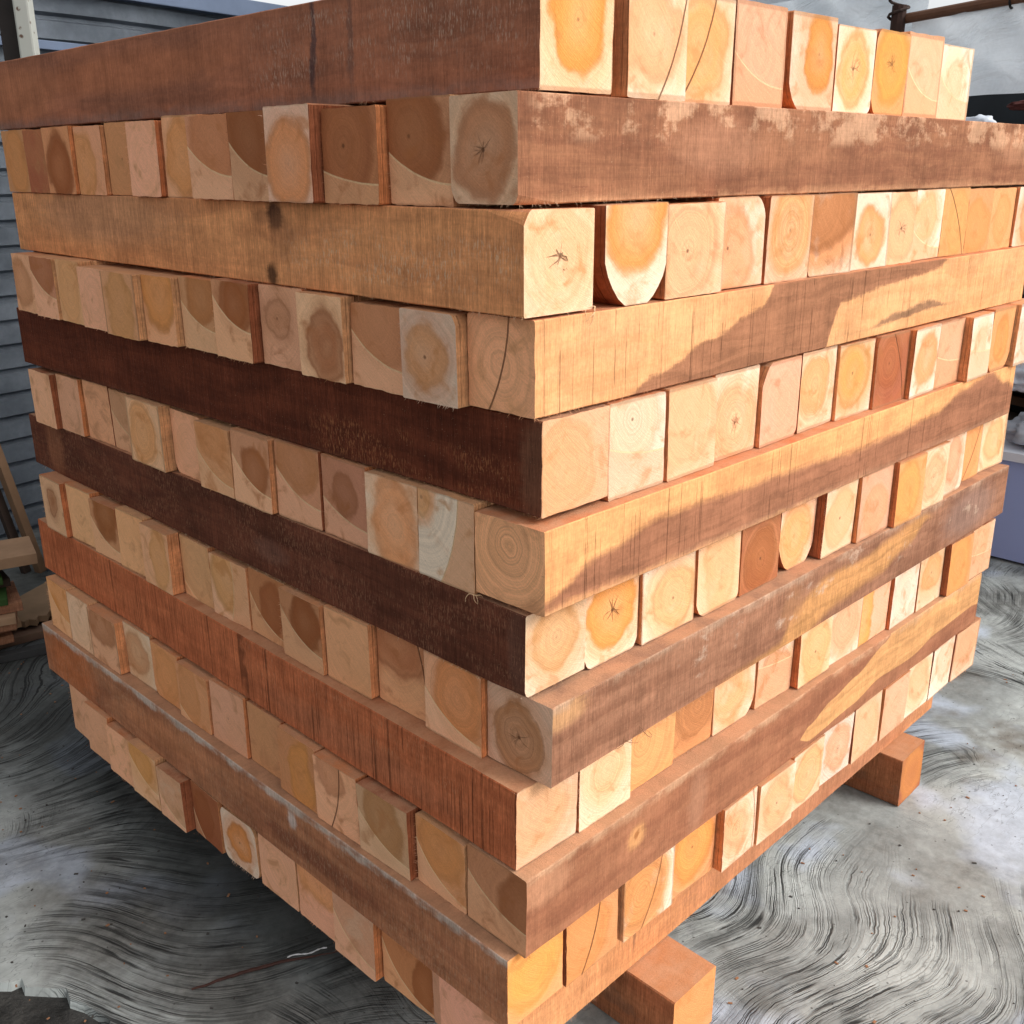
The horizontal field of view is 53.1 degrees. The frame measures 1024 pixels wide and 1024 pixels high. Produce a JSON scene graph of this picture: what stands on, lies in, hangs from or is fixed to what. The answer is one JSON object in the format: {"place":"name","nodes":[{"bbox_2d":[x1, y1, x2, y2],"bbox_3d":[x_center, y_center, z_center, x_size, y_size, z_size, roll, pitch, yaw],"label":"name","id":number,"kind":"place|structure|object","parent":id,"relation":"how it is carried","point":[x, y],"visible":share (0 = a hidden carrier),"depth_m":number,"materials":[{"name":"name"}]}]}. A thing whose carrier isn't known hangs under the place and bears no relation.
{"place":"outdoors","nodes":[
{"label":"outdoors","id":0,"kind":"place"},
{"bbox_2d":[0,987,100,1023],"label":"ground","id":1,"kind":"structure","parent":0,"point":[17,1006],"depth_m":1.76,"materials":[{"name":"concrete"}]},
{"bbox_2d":[0,528,1023,1023],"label":"concrete floor","id":2,"kind":"structure","parent":0,"point":[954,966],"depth_m":1.99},
{"bbox_2d":[0,0,39,251],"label":"fence post","id":3,"kind":"object","parent":2,"relation":"on","point":[18,32],"depth_m":3.05,"materials":[{"name":"paint"}]},
{"bbox_2d":[0,0,286,538],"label":"metal fence","id":4,"kind":"object","parent":2,"relation":"on","point":[64,24],"visible":0.04,"depth_m":3.85,"materials":[{"name":"metal"}]},
{"bbox_2d":[590,936,715,1023],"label":"bearer timber","id":5,"kind":"object","parent":2,"relation":"on","point":[667,980],"visible":0.16,"depth_m":1.67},
{"bbox_2d":[843,732,924,805],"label":"bearer timber","id":6,"kind":"object","parent":2,"relation":"on","point":[890,773],"visible":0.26,"depth_m":2.30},
{"bbox_2d":[69,684,89,739],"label":"squared timber","id":7,"kind":"object","parent":6,"relation":"on","point":[78,699],"visible":0.12,"depth_m":2.35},
{"bbox_2d":[562,889,617,986],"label":"squared timber","id":8,"kind":"object","parent":7,"relation":"on","point":[589,938],"visible":0.14,"depth_m":1.49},
{"bbox_2d":[617,846,674,942],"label":"squared timber","id":9,"kind":"object","parent":7,"relation":"on","point":[644,896],"visible":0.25,"depth_m":1.57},
{"bbox_2d":[712,785,757,872],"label":"squared timber","id":10,"kind":"object","parent":7,"relation":"on","point":[734,832],"visible":0.14,"depth_m":1.72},
{"bbox_2d":[464,573,981,960],"bbox_3d":[0.501,0.355,1.879,0.125,0.128,1.491,17,25,42],"label":"squared timber","id":11,"kind":"object","parent":10,"relation":"on","point":[526,910],"visible":0.74,"depth_m":1.58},
{"bbox_2d":[38,517,577,870],"bbox_3d":[-0.497,0.233,1.876,0.123,0.127,1.545,-18,25,-42],"label":"squared timber","id":12,"kind":"object","parent":11,"relation":"on","point":[511,818],"visible":0.78,"depth_m":1.56,"materials":[{"name":"brown wood"}]},
{"bbox_2d":[139,519,185,595],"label":"squared timber","id":13,"kind":"object","parent":12,"relation":"on","point":[162,555],"visible":0.17,"depth_m":1.91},
{"bbox_2d":[207,550,252,629],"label":"squared timber","id":14,"kind":"object","parent":12,"relation":"on","point":[229,578],"visible":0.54,"depth_m":1.78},
{"bbox_2d":[277,584,327,675],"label":"squared timber","id":15,"kind":"object","parent":12,"relation":"on","point":[303,624],"visible":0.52,"depth_m":1.61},
{"bbox_2d":[323,603,379,698],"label":"squared timber","id":16,"kind":"object","parent":12,"relation":"on","point":[352,651],"visible":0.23,"depth_m":1.54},
{"bbox_2d":[422,650,487,758],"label":"squared timber","id":17,"kind":"object","parent":12,"relation":"on","point":[456,702],"visible":0.17,"depth_m":1.39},
{"bbox_2d":[486,464,1008,788],"bbox_3d":[0.541,0.115,1.839,0.123,0.122,1.526,17,25,42],"label":"squared timber","id":18,"kind":"object","parent":12,"relation":"on","point":[552,736],"visible":0.73,"depth_m":1.51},
{"bbox_2d":[29,413,586,699],"bbox_3d":[-0.493,-0.003,1.823,0.121,0.121,1.563,-18,25,-42],"label":"squared timber","id":19,"kind":"object","parent":18,"relation":"on","point":[510,647],"visible":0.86,"depth_m":1.50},
{"bbox_2d":[124,394,177,472],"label":"squared timber","id":20,"kind":"object","parent":19,"relation":"on","point":[150,432],"visible":0.18,"depth_m":1.84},
{"bbox_2d":[193,417,237,498],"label":"squared timber","id":21,"kind":"object","parent":19,"relation":"on","point":[213,443],"visible":0.07,"depth_m":1.70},
{"bbox_2d":[230,426,278,514],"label":"squared timber","id":22,"kind":"object","parent":19,"relation":"on","point":[254,468],"visible":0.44,"depth_m":1.62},
{"bbox_2d":[274,438,324,530],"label":"squared timber","id":23,"kind":"object","parent":19,"relation":"on","point":[298,470],"visible":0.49,"depth_m":1.55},
{"bbox_2d":[320,452,376,549],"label":"squared timber","id":24,"kind":"object","parent":19,"relation":"on","point":[344,495],"visible":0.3,"depth_m":1.48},
{"bbox_2d":[364,468,427,570],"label":"squared timber","id":25,"kind":"object","parent":19,"relation":"on","point":[391,502],"visible":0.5,"depth_m":1.40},
{"bbox_2d":[416,484,496,593],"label":"squared timber","id":26,"kind":"object","parent":19,"relation":"on","point":[446,523],"visible":0.15,"depth_m":1.32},
{"bbox_2d":[474,365,1015,619],"bbox_3d":[0.515,-0.105,1.743,0.125,0.117,1.484,17,25,42],"label":"squared timber","id":27,"kind":"object","parent":19,"relation":"on","point":[549,565],"visible":0.86,"depth_m":1.42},
{"bbox_2d":[16,307,610,519],"bbox_3d":[-0.465,-0.224,1.728,1.519,0.124,0.128,17,25,41],"label":"squared timber","id":28,"kind":"object","parent":27,"relation":"on","point":[550,465],"visible":0.68,"depth_m":1.41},
{"bbox_2d":[11,252,53,313],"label":"squared timber","id":29,"kind":"object","parent":28,"relation":"on","point":[23,284],"visible":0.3,"depth_m":2.08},
{"bbox_2d":[140,271,197,346],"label":"squared timber","id":30,"kind":"object","parent":28,"relation":"on","point":[162,308],"visible":0.12,"depth_m":1.68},
{"bbox_2d":[210,278,264,363],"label":"squared timber","id":31,"kind":"object","parent":28,"relation":"on","point":[237,320],"visible":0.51,"depth_m":1.53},
{"bbox_2d":[258,283,311,370],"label":"squared timber","id":32,"kind":"object","parent":28,"relation":"on","point":[280,333],"visible":0.11,"depth_m":1.48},
{"bbox_2d":[295,290,375,383],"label":"squared timber","id":33,"kind":"object","parent":28,"relation":"on","point":[324,329],"visible":0.12,"depth_m":1.38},
{"bbox_2d":[350,299,417,395],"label":"squared timber","id":34,"kind":"object","parent":28,"relation":"on","point":[376,344],"visible":0.12,"depth_m":1.33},
{"bbox_2d":[398,305,470,409],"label":"squared timber","id":35,"kind":"object","parent":28,"relation":"on","point":[434,351],"visible":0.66,"depth_m":1.24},
{"bbox_2d":[466,245,1023,423],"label":"squared timber","id":36,"kind":"object","parent":28,"relation":"on","point":[539,367],"visible":0.87,"depth_m":1.37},
{"bbox_2d":[12,192,594,321],"bbox_3d":[-0.469,-0.446,1.653,0.120,0.122,1.507,-17,25,-41],"label":"squared timber","id":37,"kind":"object","parent":36,"relation":"on","point":[518,261],"visible":0.9,"depth_m":1.32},
{"bbox_2d":[125,120,167,198],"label":"squared timber","id":38,"kind":"object","parent":37,"relation":"on","point":[146,160],"visible":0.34,"depth_m":1.64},
{"bbox_2d":[161,114,208,197],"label":"squared timber","id":39,"kind":"object","parent":37,"relation":"on","point":[177,167],"visible":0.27,"depth_m":1.60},
{"bbox_2d":[258,103,361,202],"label":"squared timber","id":40,"kind":"object","parent":37,"relation":"on","point":[294,152],"visible":0.25,"depth_m":1.32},
{"bbox_2d":[320,104,391,206],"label":"squared timber","id":41,"kind":"object","parent":37,"relation":"on","point":[355,148],"visible":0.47,"depth_m":1.26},
{"bbox_2d":[386,94,492,206],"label":"squared timber","id":42,"kind":"object","parent":37,"relation":"on","point":[418,129],"visible":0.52,"depth_m":1.20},
{"bbox_2d":[449,90,1023,207],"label":"squared timber","id":43,"kind":"object","parent":37,"relation":"on","point":[516,147],"visible":1,"depth_m":1.29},
{"bbox_2d":[0,0,613,129],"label":"squared timber","id":44,"kind":"object","parent":43,"relation":"on","point":[360,52],"visible":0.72,"depth_m":1.33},
{"bbox_2d":[592,0,688,100],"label":"squared timber","id":45,"kind":"object","parent":43,"relation":"on","point":[649,53],"visible":0.16,"depth_m":1.20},
{"bbox_2d":[681,0,735,104],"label":"squared timber","id":46,"kind":"object","parent":43,"relation":"on","point":[710,35],"visible":0.15,"depth_m":1.30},
{"bbox_2d":[729,0,787,107],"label":"squared timber","id":47,"kind":"object","parent":43,"relation":"on","point":[758,59],"visible":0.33,"depth_m":1.37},
{"bbox_2d":[782,10,837,110],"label":"squared timber","id":48,"kind":"object","parent":43,"relation":"on","point":[811,42],"visible":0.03,"depth_m":1.47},
{"bbox_2d":[831,24,876,112],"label":"squared timber","id":49,"kind":"object","parent":43,"relation":"on","point":[854,66],"visible":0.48,"depth_m":1.55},
{"bbox_2d":[867,29,911,115],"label":"squared timber","id":50,"kind":"object","parent":43,"relation":"on","point":[892,50],"visible":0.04,"depth_m":1.64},
{"bbox_2d":[901,31,944,117],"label":"squared timber","id":51,"kind":"object","parent":43,"relation":"on","point":[923,76],"visible":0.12,"depth_m":1.72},
{"bbox_2d":[936,44,974,120],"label":"squared timber","id":52,"kind":"object","parent":43,"relation":"on","point":[955,78],"visible":0.12,"depth_m":1.82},
{"bbox_2d":[520,201,668,305],"bbox_3d":[-0.367,-0.477,1.744,0.117,0.123,1.497,-17,25,-41],"label":"squared timber","id":53,"kind":"object","parent":36,"relation":"on","point":[630,247],"visible":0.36,"depth_m":1.23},
{"bbox_2d":[629,200,726,299],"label":"squared timber","id":54,"kind":"object","parent":36,"relation":"on","point":[695,249],"visible":0.16,"depth_m":1.31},
{"bbox_2d":[648,196,764,289],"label":"squared timber","id":55,"kind":"object","parent":36,"relation":"on","point":[744,240],"visible":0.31,"depth_m":1.41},
{"bbox_2d":[226,110,269,202],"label":"squared timber","id":56,"kind":"object","parent":55,"relation":"on","point":[246,138],"visible":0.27,"depth_m":1.42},
{"bbox_2d":[746,194,814,283],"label":"squared timber","id":57,"kind":"object","parent":36,"relation":"on","point":[787,230],"visible":0.2,"depth_m":1.48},
{"bbox_2d":[805,192,857,276],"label":"squared timber","id":58,"kind":"object","parent":36,"relation":"on","point":[832,231],"visible":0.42,"depth_m":1.57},
{"bbox_2d":[843,192,892,270],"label":"squared timber","id":59,"kind":"object","parent":36,"relation":"on","point":[871,230],"visible":0.21,"depth_m":1.66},
{"bbox_2d":[856,191,916,265],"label":"squared timber","id":60,"kind":"object","parent":36,"relation":"on","point":[901,229],"visible":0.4,"depth_m":1.74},
{"bbox_2d":[41,126,80,194],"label":"squared timber","id":61,"kind":"object","parent":60,"relation":"on","point":[60,157],"visible":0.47,"depth_m":1.88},
{"bbox_2d":[879,189,945,260],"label":"squared timber","id":62,"kind":"object","parent":36,"relation":"on","point":[928,219],"visible":0.09,"depth_m":1.81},
{"bbox_2d":[971,187,1016,249],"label":"squared timber","id":63,"kind":"object","parent":36,"relation":"on","point":[1001,217],"visible":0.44,"depth_m":2.05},
{"bbox_2d":[184,113,234,200],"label":"squared timber","id":64,"kind":"object","parent":63,"relation":"on","point":[209,156],"visible":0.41,"depth_m":1.49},
{"bbox_2d":[976,186,1023,246],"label":"squared timber","id":65,"kind":"object","parent":36,"relation":"on","point":[1017,234],"visible":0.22,"depth_m":2.10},
{"bbox_2d":[73,125,112,195],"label":"squared timber","id":66,"kind":"object","parent":65,"relation":"on","point":[93,171],"visible":0.16,"depth_m":1.80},
{"bbox_2d":[601,390,665,501],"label":"squared timber","id":67,"kind":"object","parent":27,"relation":"on","point":[637,438],"visible":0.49,"depth_m":1.31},
{"bbox_2d":[656,377,717,481],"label":"squared timber","id":68,"kind":"object","parent":27,"relation":"on","point":[689,439],"visible":0.16,"depth_m":1.39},
{"bbox_2d":[709,364,759,460],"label":"squared timber","id":69,"kind":"object","parent":27,"relation":"on","point":[737,397],"visible":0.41,"depth_m":1.48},
{"bbox_2d":[178,274,224,353],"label":"squared timber","id":70,"kind":"object","parent":69,"relation":"on","point":[195,298],"visible":0.16,"depth_m":1.62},
{"bbox_2d":[753,355,801,447],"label":"squared timber","id":71,"kind":"object","parent":27,"relation":"on","point":[777,399],"visible":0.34,"depth_m":1.55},
{"bbox_2d":[794,345,837,433],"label":"squared timber","id":72,"kind":"object","parent":27,"relation":"on","point":[817,376],"visible":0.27,"depth_m":1.63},
{"bbox_2d":[99,267,174,340],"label":"squared timber","id":73,"kind":"object","parent":72,"relation":"on","point":[122,295],"visible":0.12,"depth_m":1.75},
{"bbox_2d":[830,337,875,420],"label":"squared timber","id":74,"kind":"object","parent":27,"relation":"on","point":[853,376],"visible":0.18,"depth_m":1.71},
{"bbox_2d":[867,329,910,409],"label":"squared timber","id":75,"kind":"object","parent":27,"relation":"on","point":[891,350],"visible":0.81,"depth_m":1.79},
{"bbox_2d":[903,322,941,398],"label":"squared timber","id":76,"kind":"object","parent":27,"relation":"on","point":[922,356],"visible":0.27,"depth_m":1.86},
{"bbox_2d":[957,310,994,381],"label":"squared timber","id":77,"kind":"object","parent":27,"relation":"on","point":[975,348],"visible":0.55,"depth_m":2.00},
{"bbox_2d":[584,576,638,668],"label":"squared timber","id":78,"kind":"object","parent":18,"relation":"on","point":[611,622],"visible":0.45,"depth_m":1.38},
{"bbox_2d":[635,551,695,644],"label":"squared timber","id":79,"kind":"object","parent":18,"relation":"on","point":[665,598],"visible":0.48,"depth_m":1.46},
{"bbox_2d":[694,531,740,615],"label":"squared timber","id":80,"kind":"object","parent":18,"relation":"on","point":[717,563],"visible":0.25,"depth_m":1.54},
{"bbox_2d":[737,514,780,596],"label":"squared timber","id":81,"kind":"object","parent":18,"relation":"on","point":[759,555],"visible":0.18,"depth_m":1.62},
{"bbox_2d":[778,498,816,569],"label":"squared timber","id":82,"kind":"object","parent":18,"relation":"on","point":[796,532],"visible":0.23,"depth_m":1.70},
{"bbox_2d":[807,479,858,558],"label":"squared timber","id":83,"kind":"object","parent":18,"relation":"on","point":[834,519],"visible":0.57,"depth_m":1.75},
{"bbox_2d":[851,463,894,543],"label":"squared timber","id":84,"kind":"object","parent":18,"relation":"on","point":[871,513],"visible":0.15,"depth_m":1.83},
{"bbox_2d":[887,451,927,527],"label":"squared timber","id":85,"kind":"object","parent":18,"relation":"on","point":[906,496],"visible":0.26,"depth_m":1.90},
{"bbox_2d":[961,424,982,481],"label":"squared timber","id":86,"kind":"object","parent":18,"relation":"on","point":[972,451],"visible":0.12,"depth_m":2.18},
{"bbox_2d":[576,739,631,832],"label":"squared timber","id":87,"kind":"object","parent":11,"relation":"on","point":[603,790],"visible":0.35,"depth_m":1.44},
{"bbox_2d":[630,712,675,791],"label":"squared timber","id":88,"kind":"object","parent":11,"relation":"on","point":[652,757],"visible":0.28,"depth_m":1.53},
{"bbox_2d":[710,663,755,735],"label":"squared timber","id":89,"kind":"object","parent":11,"relation":"on","point":[732,699],"visible":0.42,"depth_m":1.68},
{"bbox_2d":[790,616,832,688],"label":"squared timber","id":90,"kind":"object","parent":11,"relation":"on","point":[811,654],"visible":0.15,"depth_m":1.81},
{"bbox_2d":[829,597,863,664],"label":"squared timber","id":91,"kind":"object","parent":11,"relation":"on","point":[845,630],"visible":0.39,"depth_m":1.91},
{"bbox_2d":[377,627,425,721],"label":"squared timber","id":92,"kind":"object","parent":91,"relation":"on","point":[401,675],"visible":0.21,"depth_m":1.48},
{"bbox_2d":[754,759,795,844],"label":"squared timber","id":93,"kind":"object","parent":7,"relation":"on","point":[775,791],"visible":0.1,"depth_m":1.79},
{"bbox_2d":[155,761,195,832],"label":"squared timber","id":94,"kind":"object","parent":6,"relation":"on","point":[175,793],"visible":0.15,"depth_m":2.01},
{"bbox_2d":[258,833,299,911],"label":"squared timber","id":95,"kind":"object","parent":6,"relation":"on","point":[279,873],"visible":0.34,"depth_m":1.81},
{"bbox_2d":[332,892,383,981],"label":"squared timber","id":96,"kind":"object","parent":6,"relation":"on","point":[358,939],"visible":0.2,"depth_m":1.65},
{"bbox_2d":[381,930,434,1018],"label":"squared timber","id":97,"kind":"object","parent":6,"relation":"on","point":[408,975],"visible":0.15,"depth_m":1.59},
{"bbox_2d":[926,635,954,700],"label":"squared timber","id":98,"kind":"object","parent":97,"relation":"on","point":[940,666],"visible":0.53,"depth_m":2.27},
{"bbox_2d":[431,696,932,1023],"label":"squared timber","id":99,"kind":"object","parent":6,"relation":"on","point":[562,1005],"visible":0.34,"depth_m":1.67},
{"bbox_2d":[42,620,562,1023],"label":"squared timber","id":100,"kind":"object","parent":99,"relation":"on","point":[494,978],"visible":0.67,"depth_m":1.64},
{"bbox_2d":[66,588,100,654],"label":"squared timber","id":101,"kind":"object","parent":100,"relation":"on","point":[79,601],"visible":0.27,"depth_m":2.23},
{"bbox_2d":[939,531,974,596],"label":"squared timber","id":102,"kind":"object","parent":101,"relation":"on","point":[956,564],"visible":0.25,"depth_m":2.19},
{"bbox_2d":[247,566,286,647],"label":"squared timber","id":103,"kind":"object","parent":102,"relation":"on","point":[265,606],"visible":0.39,"depth_m":1.71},
{"bbox_2d":[86,603,129,674],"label":"squared timber","id":104,"kind":"object","parent":100,"relation":"on","point":[107,635],"visible":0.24,"depth_m":2.14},
{"bbox_2d":[175,658,214,734],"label":"squared timber","id":105,"kind":"object","parent":100,"relation":"on","point":[194,692],"visible":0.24,"depth_m":1.91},
{"bbox_2d":[209,677,251,758],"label":"squared timber","id":106,"kind":"object","parent":100,"relation":"on","point":[229,713],"visible":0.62,"depth_m":1.84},
{"bbox_2d":[274,723,324,813],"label":"squared timber","id":107,"kind":"object","parent":100,"relation":"on","point":[297,749],"visible":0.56,"depth_m":1.68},
{"bbox_2d":[312,748,368,844],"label":"squared timber","id":108,"kind":"object","parent":100,"relation":"on","point":[337,778],"visible":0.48,"depth_m":1.60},
{"bbox_2d":[356,776,421,880],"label":"squared timber","id":109,"kind":"object","parent":100,"relation":"on","point":[387,820],"visible":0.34,"depth_m":1.52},
{"bbox_2d":[413,810,469,913],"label":"squared timber","id":110,"kind":"object","parent":100,"relation":"on","point":[441,853],"visible":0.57,"depth_m":1.46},
{"bbox_2d":[672,815,715,898],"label":"squared timber","id":111,"kind":"object","parent":99,"relation":"on","point":[693,858],"visible":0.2,"depth_m":1.67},
{"bbox_2d":[890,4,906,31],"bbox_3d":[1.625,-1.175,4.597,0.065,1.990,0.062,17,25,42],"label":"wooden post","id":112,"kind":"object","parent":2,"relation":"on","point":[897,23],"visible":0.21,"depth_m":4.27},
{"bbox_2d":[771,0,928,31],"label":"tarpaulin","id":113,"kind":"object","parent":112,"relation":"attached to","point":[870,14],"visible":0.01,"depth_m":4.74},
{"bbox_2d":[905,0,1023,23],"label":"wooden pole","id":114,"kind":"object","parent":112,"relation":"attached to","point":[944,11],"visible":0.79,"depth_m":4.05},
{"bbox_2d":[911,3,1023,95],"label":"tarpaulin","id":115,"kind":"object","parent":114,"relation":"hanging from","point":[993,38],"visible":0.56,"depth_m":3.95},
{"bbox_2d":[990,439,1023,563],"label":"cooler box","id":116,"kind":"object","parent":2,"relation":"on","point":[1008,540],"visible":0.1,"depth_m":3.63,"materials":[{"name":"purple plastic"}]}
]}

